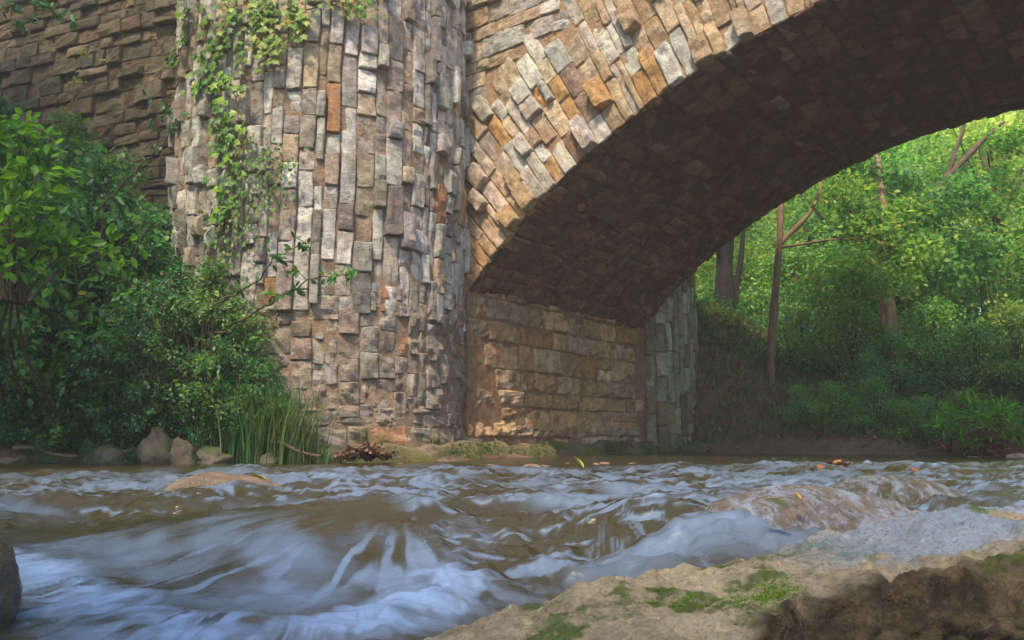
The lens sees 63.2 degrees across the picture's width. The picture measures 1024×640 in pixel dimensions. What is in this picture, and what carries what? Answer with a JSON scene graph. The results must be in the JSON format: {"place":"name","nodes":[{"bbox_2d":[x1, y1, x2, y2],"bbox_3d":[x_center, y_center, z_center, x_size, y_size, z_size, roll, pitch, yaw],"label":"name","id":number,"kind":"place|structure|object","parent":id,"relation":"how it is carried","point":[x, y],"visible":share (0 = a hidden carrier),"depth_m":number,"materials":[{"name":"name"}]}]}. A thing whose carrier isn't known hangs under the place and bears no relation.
{"place":"outdoors","nodes":[
{"label":"outdoors","id":0,"kind":"place"},
{"bbox_2d":[0,452,1023,639],"bbox_3d":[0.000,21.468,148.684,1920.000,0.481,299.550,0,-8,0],"label":"water","id":1,"kind":"structure","parent":0,"point":[412,550],"depth_m":2.83,"materials":[{"name":"liquid"}]},
{"bbox_2d":[0,532,22,628],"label":"rock","id":2,"kind":"object","parent":1,"relation":"in","point":[11,587],"visible":0.94,"depth_m":1.93,"materials":[{"name":"grey stone"}]},
{"bbox_2d":[163,472,282,490],"bbox_3d":[-1.395,0.825,4.049,0.570,0.169,0.320,1,-8,-6],"label":"rock","id":3,"kind":"object","parent":1,"relation":"in","point":[205,479],"visible":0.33,"depth_m":3.98,"materials":[{"name":"brown stone"}]},
{"bbox_2d":[332,442,396,462],"bbox_3d":[-1.492,1.351,8.510,0.648,0.214,0.461,0,-8,0],"label":"leaf heap","id":4,"kind":"object","parent":1,"relation":"on","point":[368,452],"visible":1,"depth_m":8.45,"materials":[{"name":"brown plant"}]},
{"bbox_2d":[703,484,911,532],"bbox_3d":[0.971,0.747,2.729,0.775,0.406,0.664,1,-8,-9],"label":"rock","id":5,"kind":"object","parent":1,"relation":"in","point":[834,509],"visible":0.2,"depth_m":2.56,"materials":[{"name":"brown stone"}]},
{"bbox_2d":[765,497,789,508],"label":"fallen leaf","id":6,"kind":"object","parent":5,"relation":"on","point":[780,501],"visible":1,"depth_m":2.34,"materials":[{"name":"yellow plant"}]},
{"bbox_2d":[828,474,964,505],"bbox_3d":[1.603,0.809,3.514,0.698,0.307,0.429,0,-8,0],"label":"rock","id":7,"kind":"object","parent":1,"relation":"in","point":[907,491],"visible":0.28,"depth_m":3.40,"materials":[{"name":"grey stone"}]},
{"bbox_2d":[0,299,1023,463],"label":"ground","id":8,"kind":"structure","parent":0,"point":[834,446],"depth_m":14.72,"materials":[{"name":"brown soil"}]},
{"bbox_2d":[0,455,28,463],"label":"rock","id":9,"kind":"object","parent":8,"relation":"on","point":[13,460],"visible":0.43,"depth_m":8.42,"materials":[{"name":"grey stone"}]},
{"bbox_2d":[0,380,47,446],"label":"shrub","id":10,"kind":"object","parent":8,"relation":"on","point":[9,409],"visible":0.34,"depth_m":8.74,"materials":[{"name":"green plant"}]},
{"bbox_2d":[0,94,70,281],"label":"shrub","id":11,"kind":"object","parent":8,"relation":"on","point":[7,107],"visible":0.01,"depth_m":11.53,"materials":[{"name":"green plant"}]},
{"bbox_2d":[20,436,56,463],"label":"shrub","id":12,"kind":"object","parent":8,"relation":"on","point":[37,459],"visible":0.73,"depth_m":8.33,"materials":[{"name":"green plant"}]},
{"bbox_2d":[0,125,81,364],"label":"shrub","id":13,"kind":"object","parent":8,"relation":"on","point":[44,215],"visible":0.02,"depth_m":9.44,"materials":[{"name":"green plant"}]},
{"bbox_2d":[12,445,78,457],"bbox_3d":[-4.729,1.332,8.419,0.770,0.129,0.082,-2,-8,12],"label":"driftwood","id":14,"kind":"object","parent":8,"relation":"on","point":[20,447],"visible":0.86,"depth_m":8.39,"materials":[{"name":"brown wood"}]},
{"bbox_2d":[0,337,90,450],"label":"shrub","id":15,"kind":"object","parent":8,"relation":"on","point":[23,422],"visible":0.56,"depth_m":8.75,"materials":[{"name":"green plant"}]},
{"bbox_2d":[2,401,89,455],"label":"shrub","id":16,"kind":"object","parent":8,"relation":"on","point":[58,445],"visible":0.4,"depth_m":8.79,"materials":[{"name":"green plant"}]},
{"bbox_2d":[42,456,78,463],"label":"rock","id":17,"kind":"object","parent":8,"relation":"on","point":[61,460],"visible":0.35,"depth_m":8.54,"materials":[{"name":"grey stone"}]},
{"bbox_2d":[0,127,127,384],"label":"shrub","id":18,"kind":"object","parent":8,"relation":"on","point":[42,141],"visible":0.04,"depth_m":10.43,"materials":[{"name":"green plant"}]},
{"bbox_2d":[0,269,133,400],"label":"shrub","id":19,"kind":"object","parent":8,"relation":"on","point":[28,347],"visible":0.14,"depth_m":8.97,"materials":[{"name":"green plant"}]},
{"bbox_2d":[4,343,134,452],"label":"shrub","id":20,"kind":"object","parent":8,"relation":"on","point":[57,428],"visible":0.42,"depth_m":8.86,"materials":[{"name":"green plant"}]},
{"bbox_2d":[0,107,146,434],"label":"bright shrub","id":21,"kind":"object","parent":8,"relation":"on","point":[17,264],"visible":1,"depth_m":7.52,"materials":[{"name":"green plant"}]},
{"bbox_2d":[0,235,150,425],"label":"shrub","id":22,"kind":"object","parent":8,"relation":"on","point":[47,292],"visible":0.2,"depth_m":9.09,"materials":[{"name":"green plant"}]},
{"bbox_2d":[0,135,156,380],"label":"shrub","id":23,"kind":"object","parent":8,"relation":"on","point":[72,153],"visible":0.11,"depth_m":10.44,"materials":[{"name":"green plant"}]},
{"bbox_2d":[0,106,157,316],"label":"shrub","id":24,"kind":"object","parent":8,"relation":"on","point":[79,132],"visible":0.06,"depth_m":11.41,"materials":[{"name":"green plant"}]},
{"bbox_2d":[62,46,104,127],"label":"sprig","id":25,"kind":"object","parent":24,"relation":"attached to","point":[78,70],"visible":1,"depth_m":9.26,"materials":[{"name":"green plant"}]},
{"bbox_2d":[77,439,97,463],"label":"shrub","id":26,"kind":"object","parent":8,"relation":"on","point":[86,448],"visible":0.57,"depth_m":8.29,"materials":[{"name":"green plant"}]},
{"bbox_2d":[0,181,182,385],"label":"shrub","id":27,"kind":"object","parent":8,"relation":"on","point":[130,195],"visible":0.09,"depth_m":9.68,"materials":[{"name":"green plant"}]},
{"bbox_2d":[51,354,131,452],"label":"shrub","id":28,"kind":"object","parent":8,"relation":"on","point":[86,435],"visible":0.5,"depth_m":8.85,"materials":[{"name":"green plant"}]},
{"bbox_2d":[0,142,197,433],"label":"shrub","id":29,"kind":"object","parent":8,"relation":"on","point":[102,216],"visible":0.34,"depth_m":9.36,"materials":[{"name":"green plant"}]},
{"bbox_2d":[88,89,191,211],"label":"bush sprig","id":30,"kind":"object","parent":29,"relation":"attached to","point":[171,125],"visible":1,"depth_m":8.95,"materials":[{"name":"green plant"}]},
{"bbox_2d":[82,444,126,464],"bbox_3d":[-4.079,1.428,8.388,0.387,0.352,0.342,-3,-9,22],"label":"rock","id":31,"kind":"object","parent":8,"relation":"on","point":[105,454],"visible":0.48,"depth_m":8.29,"materials":[{"name":"grey stone"}]},
{"bbox_2d":[37,264,185,429],"bbox_3d":[-4.333,0.374,9.630,2.281,2.080,2.217,-2,-8,17],"label":"shrub","id":32,"kind":"object","parent":8,"relation":"on","point":[72,358],"visible":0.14,"depth_m":8.90,"materials":[{"name":"green plant"}]},
{"bbox_2d":[7,403,226,460],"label":"undergrowth","id":33,"kind":"object","parent":8,"relation":"on","point":[105,440],"visible":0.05,"depth_m":8.75,"materials":[{"name":"green plant"}]},
{"bbox_2d":[70,335,168,439],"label":"shrub","id":34,"kind":"object","parent":8,"relation":"on","point":[121,408],"visible":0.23,"depth_m":8.82,"materials":[{"name":"green plant"}]},
{"bbox_2d":[55,210,192,380],"bbox_3d":[-4.259,-0.021,10.033,2.220,2.637,2.079,3,-9,-20],"label":"shrub","id":35,"kind":"object","parent":8,"relation":"on","point":[167,227],"visible":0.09,"depth_m":9.65,"materials":[{"name":"green plant"}]},
{"bbox_2d":[120,447,136,463],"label":"shrub","id":36,"kind":"object","parent":8,"relation":"on","point":[133,456],"visible":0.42,"depth_m":8.28,"materials":[{"name":"green plant"}]},
{"bbox_2d":[99,317,183,441],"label":"shrub","id":37,"kind":"object","parent":8,"relation":"on","point":[106,432],"visible":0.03,"depth_m":8.87,"materials":[{"name":"green plant"}]},
{"bbox_2d":[117,404,177,445],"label":"shrub","id":38,"kind":"object","parent":8,"relation":"on","point":[137,433],"visible":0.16,"depth_m":8.70,"materials":[{"name":"green plant"}]},
{"bbox_2d":[83,260,227,442],"bbox_3d":[-3.723,0.398,9.015,1.832,2.100,1.731,0,-8,2],"label":"shrub","id":39,"kind":"object","parent":8,"relation":"on","point":[176,282],"visible":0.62,"depth_m":8.66,"materials":[{"name":"green plant"}]},
{"bbox_2d":[136,426,174,464],"bbox_3d":[-3.536,1.380,8.324,0.427,0.646,0.420,2,-8,-12],"label":"rock","id":40,"kind":"object","parent":8,"relation":"on","point":[151,447],"visible":0.51,"depth_m":8.20,"materials":[{"name":"grey stone"}]},
{"bbox_2d":[0,413,324,462],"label":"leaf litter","id":41,"kind":"object","parent":8,"relation":"on","point":[323,442],"visible":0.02,"depth_m":8.84,"materials":[{"name":"brown plant"}]},
{"bbox_2d":[169,437,197,463],"bbox_3d":[-3.255,1.432,8.303,0.299,0.547,0.269,-5,2,32],"label":"rock","id":42,"kind":"object","parent":8,"relation":"on","point":[181,451],"visible":0.58,"depth_m":8.21,"materials":[{"name":"grey stone"}]},
{"bbox_2d":[161,407,229,448],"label":"grass tuft","id":43,"kind":"object","parent":8,"relation":"on","point":[187,434],"visible":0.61,"depth_m":8.52,"materials":[{"name":"green plant"}]},
{"bbox_2d":[124,255,288,447],"bbox_3d":[-3.211,0.372,8.890,1.686,2.138,1.800,5,-10,-34],"label":"shrub","id":44,"kind":"object","parent":8,"relation":"on","point":[213,274],"visible":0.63,"depth_m":8.70,"materials":[{"name":"green plant"}]},
{"bbox_2d":[210,230,321,307],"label":"bush sprig","id":45,"kind":"object","parent":44,"relation":"attached to","point":[299,246],"visible":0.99,"depth_m":8.21,"materials":[{"name":"green plant"}]},
{"bbox_2d":[217,265,358,333],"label":"bush sprig","id":46,"kind":"object","parent":44,"relation":"attached to","point":[295,271],"visible":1,"depth_m":8.15,"materials":[{"name":"green plant"}]},
{"bbox_2d":[196,446,234,463],"bbox_3d":[-2.978,1.419,8.341,0.366,0.320,0.507,3,-9,-23],"label":"rock","id":47,"kind":"object","parent":8,"relation":"on","point":[210,455],"visible":0.5,"depth_m":8.20,"materials":[{"name":"grey stone"}]},
{"bbox_2d":[157,338,286,436],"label":"shrub","id":48,"kind":"object","parent":8,"relation":"on","point":[187,410],"visible":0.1,"depth_m":8.62,"materials":[{"name":"green plant"}]},
{"bbox_2d":[166,313,301,453],"bbox_3d":[-2.919,0.680,8.833,1.359,1.558,1.284,2,-8,-12],"label":"shrub","id":49,"kind":"object","parent":8,"relation":"on","point":[223,365],"visible":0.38,"depth_m":8.63,"materials":[{"name":"green plant"}]},
{"bbox_2d":[176,388,292,463],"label":"grass tuft","id":50,"kind":"object","parent":8,"relation":"on","point":[246,454],"visible":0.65,"depth_m":8.35,"materials":[{"name":"green plant"}]},
{"bbox_2d":[200,334,276,420],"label":"shrub","id":51,"kind":"object","parent":8,"relation":"on","point":[221,380],"visible":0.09,"depth_m":8.65,"materials":[{"name":"green plant"}]},
{"bbox_2d":[204,354,300,453],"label":"shrub","id":52,"kind":"object","parent":8,"relation":"on","point":[258,377],"visible":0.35,"depth_m":8.70,"materials":[{"name":"green plant"}]},
{"bbox_2d":[256,452,283,463],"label":"rock","id":53,"kind":"object","parent":8,"relation":"on","point":[271,460],"visible":0.49,"depth_m":8.30,"materials":[{"name":"grey stone"}]},
{"bbox_2d":[185,355,359,463],"bbox_3d":[-2.341,0.891,8.418,1.760,1.126,1.622,0,-8,0],"label":"grass tuft","id":54,"kind":"object","parent":8,"relation":"on","point":[286,456],"visible":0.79,"depth_m":8.40,"materials":[{"name":"green plant"}]},
{"bbox_2d":[258,378,296,451],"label":"shrub","id":55,"kind":"object","parent":8,"relation":"on","point":[279,401],"visible":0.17,"depth_m":8.77,"materials":[{"name":"green plant"}]},
{"bbox_2d":[267,440,321,457],"bbox_3d":[-2.188,1.290,8.351,0.584,0.179,0.077,-1,-8,10],"label":"driftwood","id":56,"kind":"object","parent":8,"relation":"on","point":[286,445],"visible":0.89,"depth_m":8.33,"materials":[{"name":"brown wood"}]},
{"bbox_2d":[268,396,330,458],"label":"grass tuft","id":57,"kind":"object","parent":8,"relation":"on","point":[315,434],"visible":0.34,"depth_m":8.70,"materials":[{"name":"green plant"}]},
{"bbox_2d":[290,444,357,462],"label":"grass tuft","id":58,"kind":"object","parent":8,"relation":"on","point":[328,458],"visible":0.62,"depth_m":8.58,"materials":[{"name":"green plant"}]},
{"bbox_2d":[270,440,656,458],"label":"moss","id":59,"kind":"object","parent":8,"relation":"on","point":[541,443],"visible":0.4,"depth_m":11.10,"materials":[{"name":"green plant"}]},
{"bbox_2d":[0,0,1023,462],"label":"stone bridge","id":60,"kind":"structure","parent":8,"relation":"on","point":[524,218],"depth_m":10.52,"materials":[{"name":"beige stone"}]},
{"bbox_2d":[163,0,251,224],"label":"climbing vine","id":61,"kind":"object","parent":60,"relation":"attached to","point":[223,81],"visible":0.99,"depth_m":9.58,"materials":[{"name":"green plant"}]},
{"bbox_2d":[186,103,309,306],"bbox_3d":[-3.038,-1.246,9.306,1.556,2.544,0.218,-2,-8,15],"label":"climbing vine","id":62,"kind":"object","parent":60,"relation":"attached to","point":[243,194],"visible":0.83,"depth_m":9.28,"materials":[{"name":"green plant"}]},
{"bbox_2d":[234,0,387,74],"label":"climbing vine","id":63,"kind":"object","parent":60,"relation":"attached to","point":[294,9],"visible":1,"depth_m":9.53,"materials":[{"name":"green plant"}]},
{"bbox_2d":[675,442,710,452],"bbox_3d":[3.188,2.307,14.801,0.710,0.280,0.420,-3,-8,18],"label":"rock","id":64,"kind":"object","parent":8,"relation":"on","point":[696,447],"visible":0.64,"depth_m":14.65,"materials":[{"name":"grey stone"}]},
{"bbox_2d":[424,503,1023,639],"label":"boulder","id":65,"kind":"object","parent":8,"relation":"on","point":[953,573],"visible":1,"depth_m":1.28,"materials":[{"name":"beige stone"}]},
{"bbox_2d":[696,274,764,321],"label":"shrub","id":66,"kind":"object","parent":8,"relation":"on","point":[710,290],"visible":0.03,"depth_m":21.32,"materials":[{"name":"green plant"}]},
{"bbox_2d":[734,229,745,310],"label":"dark tree","id":67,"kind":"object","parent":8,"relation":"on","point":[739,263],"visible":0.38,"depth_m":18.82,"materials":[{"name":"brown plant"}]},
{"bbox_2d":[696,251,791,333],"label":"shrub","id":68,"kind":"object","parent":8,"relation":"on","point":[749,273],"visible":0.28,"depth_m":20.00,"materials":[{"name":"green plant"}]},
{"bbox_2d":[695,194,799,310],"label":"dark tree","id":69,"kind":"object","parent":8,"relation":"on","point":[723,278],"visible":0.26,"depth_m":18.79,"materials":[{"name":"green plant"}]},
{"bbox_2d":[695,210,805,313],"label":"tree","id":70,"kind":"object","parent":8,"relation":"on","point":[763,236],"visible":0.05,"depth_m":22.51,"materials":[{"name":"green plant"}]},
{"bbox_2d":[695,202,821,306],"bbox_3d":[6.574,-3.150,27.307,5.946,9.324,6.554,6,-10,-35],"label":"tree","id":71,"kind":"object","parent":8,"relation":"on","point":[785,203],"visible":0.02,"depth_m":26.11,"materials":[{"name":"green plant"}]},
{"bbox_2d":[695,191,827,322],"bbox_3d":[8.958,-3.588,31.229,6.606,10.360,7.282,-4,-9,24],"label":"tree","id":72,"kind":"object","parent":8,"relation":"on","point":[794,212],"visible":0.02,"depth_m":30.26,"materials":[{"name":"green plant"}]},
{"bbox_2d":[746,296,849,371],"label":"shrub","id":73,"kind":"object","parent":8,"relation":"on","point":[799,315],"visible":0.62,"depth_m":16.36,"materials":[{"name":"green plant"}]},
{"bbox_2d":[775,381,825,426],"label":"shrub","id":74,"kind":"object","parent":8,"relation":"on","point":[797,392],"visible":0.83,"depth_m":14.36,"materials":[{"name":"green plant"}]},
{"bbox_2d":[738,235,877,341],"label":"shrub","id":75,"kind":"object","parent":8,"relation":"on","point":[791,269],"visible":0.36,"depth_m":19.05,"materials":[{"name":"green plant"}]},
{"bbox_2d":[745,167,887,303],"bbox_3d":[8.701,-2.638,24.238,4.339,7.861,6.124,-5,-9,29],"label":"tree","id":76,"kind":"object","parent":8,"relation":"on","point":[818,221],"visible":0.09,"depth_m":23.83,"materials":[{"name":"green plant"}]},
{"bbox_2d":[796,377,858,430],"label":"shrub","id":77,"kind":"object","parent":8,"relation":"on","point":[830,393],"visible":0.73,"depth_m":14.01,"materials":[{"name":"green plant"}]},
{"bbox_2d":[759,250,915,350],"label":"shrub","id":78,"kind":"object","parent":8,"relation":"on","point":[819,309],"visible":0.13,"depth_m":18.47,"materials":[{"name":"green plant"}]},
{"bbox_2d":[824,393,883,429],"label":"shrub","id":79,"kind":"object","parent":8,"relation":"on","point":[854,402],"visible":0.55,"depth_m":13.64,"materials":[{"name":"green plant"}]},
{"bbox_2d":[787,292,921,382],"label":"shrub","id":80,"kind":"object","parent":8,"relation":"on","point":[854,322],"visible":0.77,"depth_m":15.97,"materials":[{"name":"green plant"}]},
{"bbox_2d":[760,138,955,348],"bbox_3d":[8.460,-1.882,20.752,4.945,6.376,4.820,-5,-9,30],"label":"tree","id":81,"kind":"object","parent":8,"relation":"on","point":[802,196],"visible":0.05,"depth_m":19.97,"materials":[{"name":"green plant"}]},
{"bbox_2d":[695,291,1023,444],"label":"undergrowth","id":82,"kind":"object","parent":8,"relation":"on","point":[834,375],"visible":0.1,"depth_m":15.67,"materials":[{"name":"green plant"}]},
{"bbox_2d":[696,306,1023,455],"bbox_3d":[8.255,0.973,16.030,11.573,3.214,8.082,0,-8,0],"label":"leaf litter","id":83,"kind":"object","parent":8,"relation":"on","point":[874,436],"visible":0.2,"depth_m":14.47,"materials":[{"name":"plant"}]},
{"bbox_2d":[767,168,955,384],"bbox_3d":[6.474,-1.604,15.857,3.436,7.396,2.174,-3,-9,22],"label":"forked tree","id":84,"kind":"object","parent":8,"relation":"on","point":[836,276],"visible":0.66,"depth_m":15.54,"materials":[{"name":"green plant"}]},
{"bbox_2d":[840,373,915,432],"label":"shrub","id":85,"kind":"object","parent":8,"relation":"on","point":[877,391],"visible":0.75,"depth_m":13.60,"materials":[{"name":"green plant"}]},
{"bbox_2d":[835,324,959,396],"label":"shrub","id":86,"kind":"object","parent":8,"relation":"on","point":[872,370],"visible":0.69,"depth_m":14.96,"materials":[{"name":"green plant"}]},
{"bbox_2d":[816,233,978,353],"bbox_3d":[8.276,-0.558,17.814,3.282,2.902,3.576,4,-9,-25],"label":"shrub","id":87,"kind":"object","parent":8,"relation":"on","point":[900,306],"visible":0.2,"depth_m":17.57,"materials":[{"name":"green plant"}]},
{"bbox_2d":[784,130,1019,267],"bbox_3d":[12.450,-3.610,26.737,7.736,9.929,5.480,0,-8,-2],"label":"tree","id":88,"kind":"object","parent":8,"relation":"on","point":[832,214],"depth_m":26.55,"materials":[{"name":"green plant"}]},
{"bbox_2d":[880,399,934,441],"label":"shrub","id":89,"kind":"object","parent":8,"relation":"on","point":[908,413],"visible":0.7,"depth_m":13.17,"materials":[{"name":"green plant"}]},
{"bbox_2d":[800,130,1023,346],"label":"tree","id":90,"kind":"object","parent":8,"relation":"on","point":[929,163],"visible":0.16,"depth_m":18.58,"materials":[{"name":"green plant"}]},
{"bbox_2d":[826,151,1011,371],"bbox_3d":[7.665,-3.117,16.559,3.968,9.798,1.994,0,-8,0],"label":"pale tree","id":91,"kind":"object","parent":8,"relation":"on","point":[963,281],"visible":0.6,"depth_m":16.15,"materials":[{"name":"green plant"}]},
{"bbox_2d":[888,391,950,439],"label":"shrub","id":92,"kind":"object","parent":8,"relation":"on","point":[927,404],"visible":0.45,"depth_m":13.11,"materials":[{"name":"green plant"}]},
{"bbox_2d":[822,115,1023,308],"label":"tree","id":93,"kind":"object","parent":8,"relation":"on","point":[961,151],"visible":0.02,"depth_m":23.59,"materials":[{"name":"green plant"}]},
{"bbox_2d":[871,121,1004,350],"bbox_3d":[8.860,-1.167,17.639,3.324,6.703,0.751,-3,-9,22],"label":"leaning tree","id":94,"kind":"object","parent":8,"relation":"on","point":[951,168],"visible":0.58,"depth_m":17.61,"materials":[{"name":"brown plant"}]},
{"bbox_2d":[878,290,1011,384],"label":"shrub","id":95,"kind":"object","parent":8,"relation":"on","point":[929,320],"visible":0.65,"depth_m":15.11,"materials":[{"name":"green plant"}]},
{"bbox_2d":[885,110,1023,316],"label":"tree","id":96,"kind":"object","parent":8,"relation":"on","point":[976,126],"visible":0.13,"depth_m":18.86,"materials":[{"name":"green plant"}]},
{"bbox_2d":[923,388,997,439],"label":"shrub","id":97,"kind":"object","parent":8,"relation":"on","point":[963,397],"visible":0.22,"depth_m":12.91,"materials":[{"name":"green plant"}]},
{"bbox_2d":[905,313,1023,395],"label":"shrub","id":98,"kind":"object","parent":8,"relation":"on","point":[982,335],"visible":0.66,"depth_m":14.50,"materials":[{"name":"green plant"}]},
{"bbox_2d":[906,112,1023,325],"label":"tree","id":99,"kind":"object","parent":8,"relation":"on","point":[1013,225],"visible":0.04,"depth_m":23.14,"materials":[{"name":"green plant"}]},
{"bbox_2d":[914,245,1023,355],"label":"shrub","id":100,"kind":"object","parent":8,"relation":"on","point":[969,310],"visible":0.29,"depth_m":17.15,"materials":[{"name":"green plant"}]},
{"bbox_2d":[922,385,1023,456],"bbox_3d":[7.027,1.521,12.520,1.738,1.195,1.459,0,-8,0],"label":"fern bush","id":101,"kind":"object","parent":8,"relation":"on","point":[1006,410],"visible":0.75,"depth_m":12.35,"materials":[{"name":"green plant"}]},
{"bbox_2d":[948,120,1023,310],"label":"tree","id":102,"kind":"object","parent":8,"relation":"on","point":[1004,139],"visible":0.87,"depth_m":17.06,"materials":[{"name":"green plant"}]},
{"bbox_2d":[950,293,1023,395],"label":"shrub","id":103,"kind":"object","parent":8,"relation":"on","point":[1013,316],"visible":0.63,"depth_m":14.53,"materials":[{"name":"green plant"}]},
{"bbox_2d":[974,269,1023,359],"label":"shrub","id":104,"kind":"object","parent":8,"relation":"on","point":[1017,297],"visible":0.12,"depth_m":16.43,"materials":[{"name":"green plant"}]},
{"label":"tree","id":105,"kind":"object","parent":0,"visible":0},
{"bbox_2d":[1,0,82,35],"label":"overhanging branch","id":106,"kind":"object","parent":105,"relation":"attached to","point":[46,5],"visible":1,"depth_m":8.50,"materials":[{"name":"green plant"}]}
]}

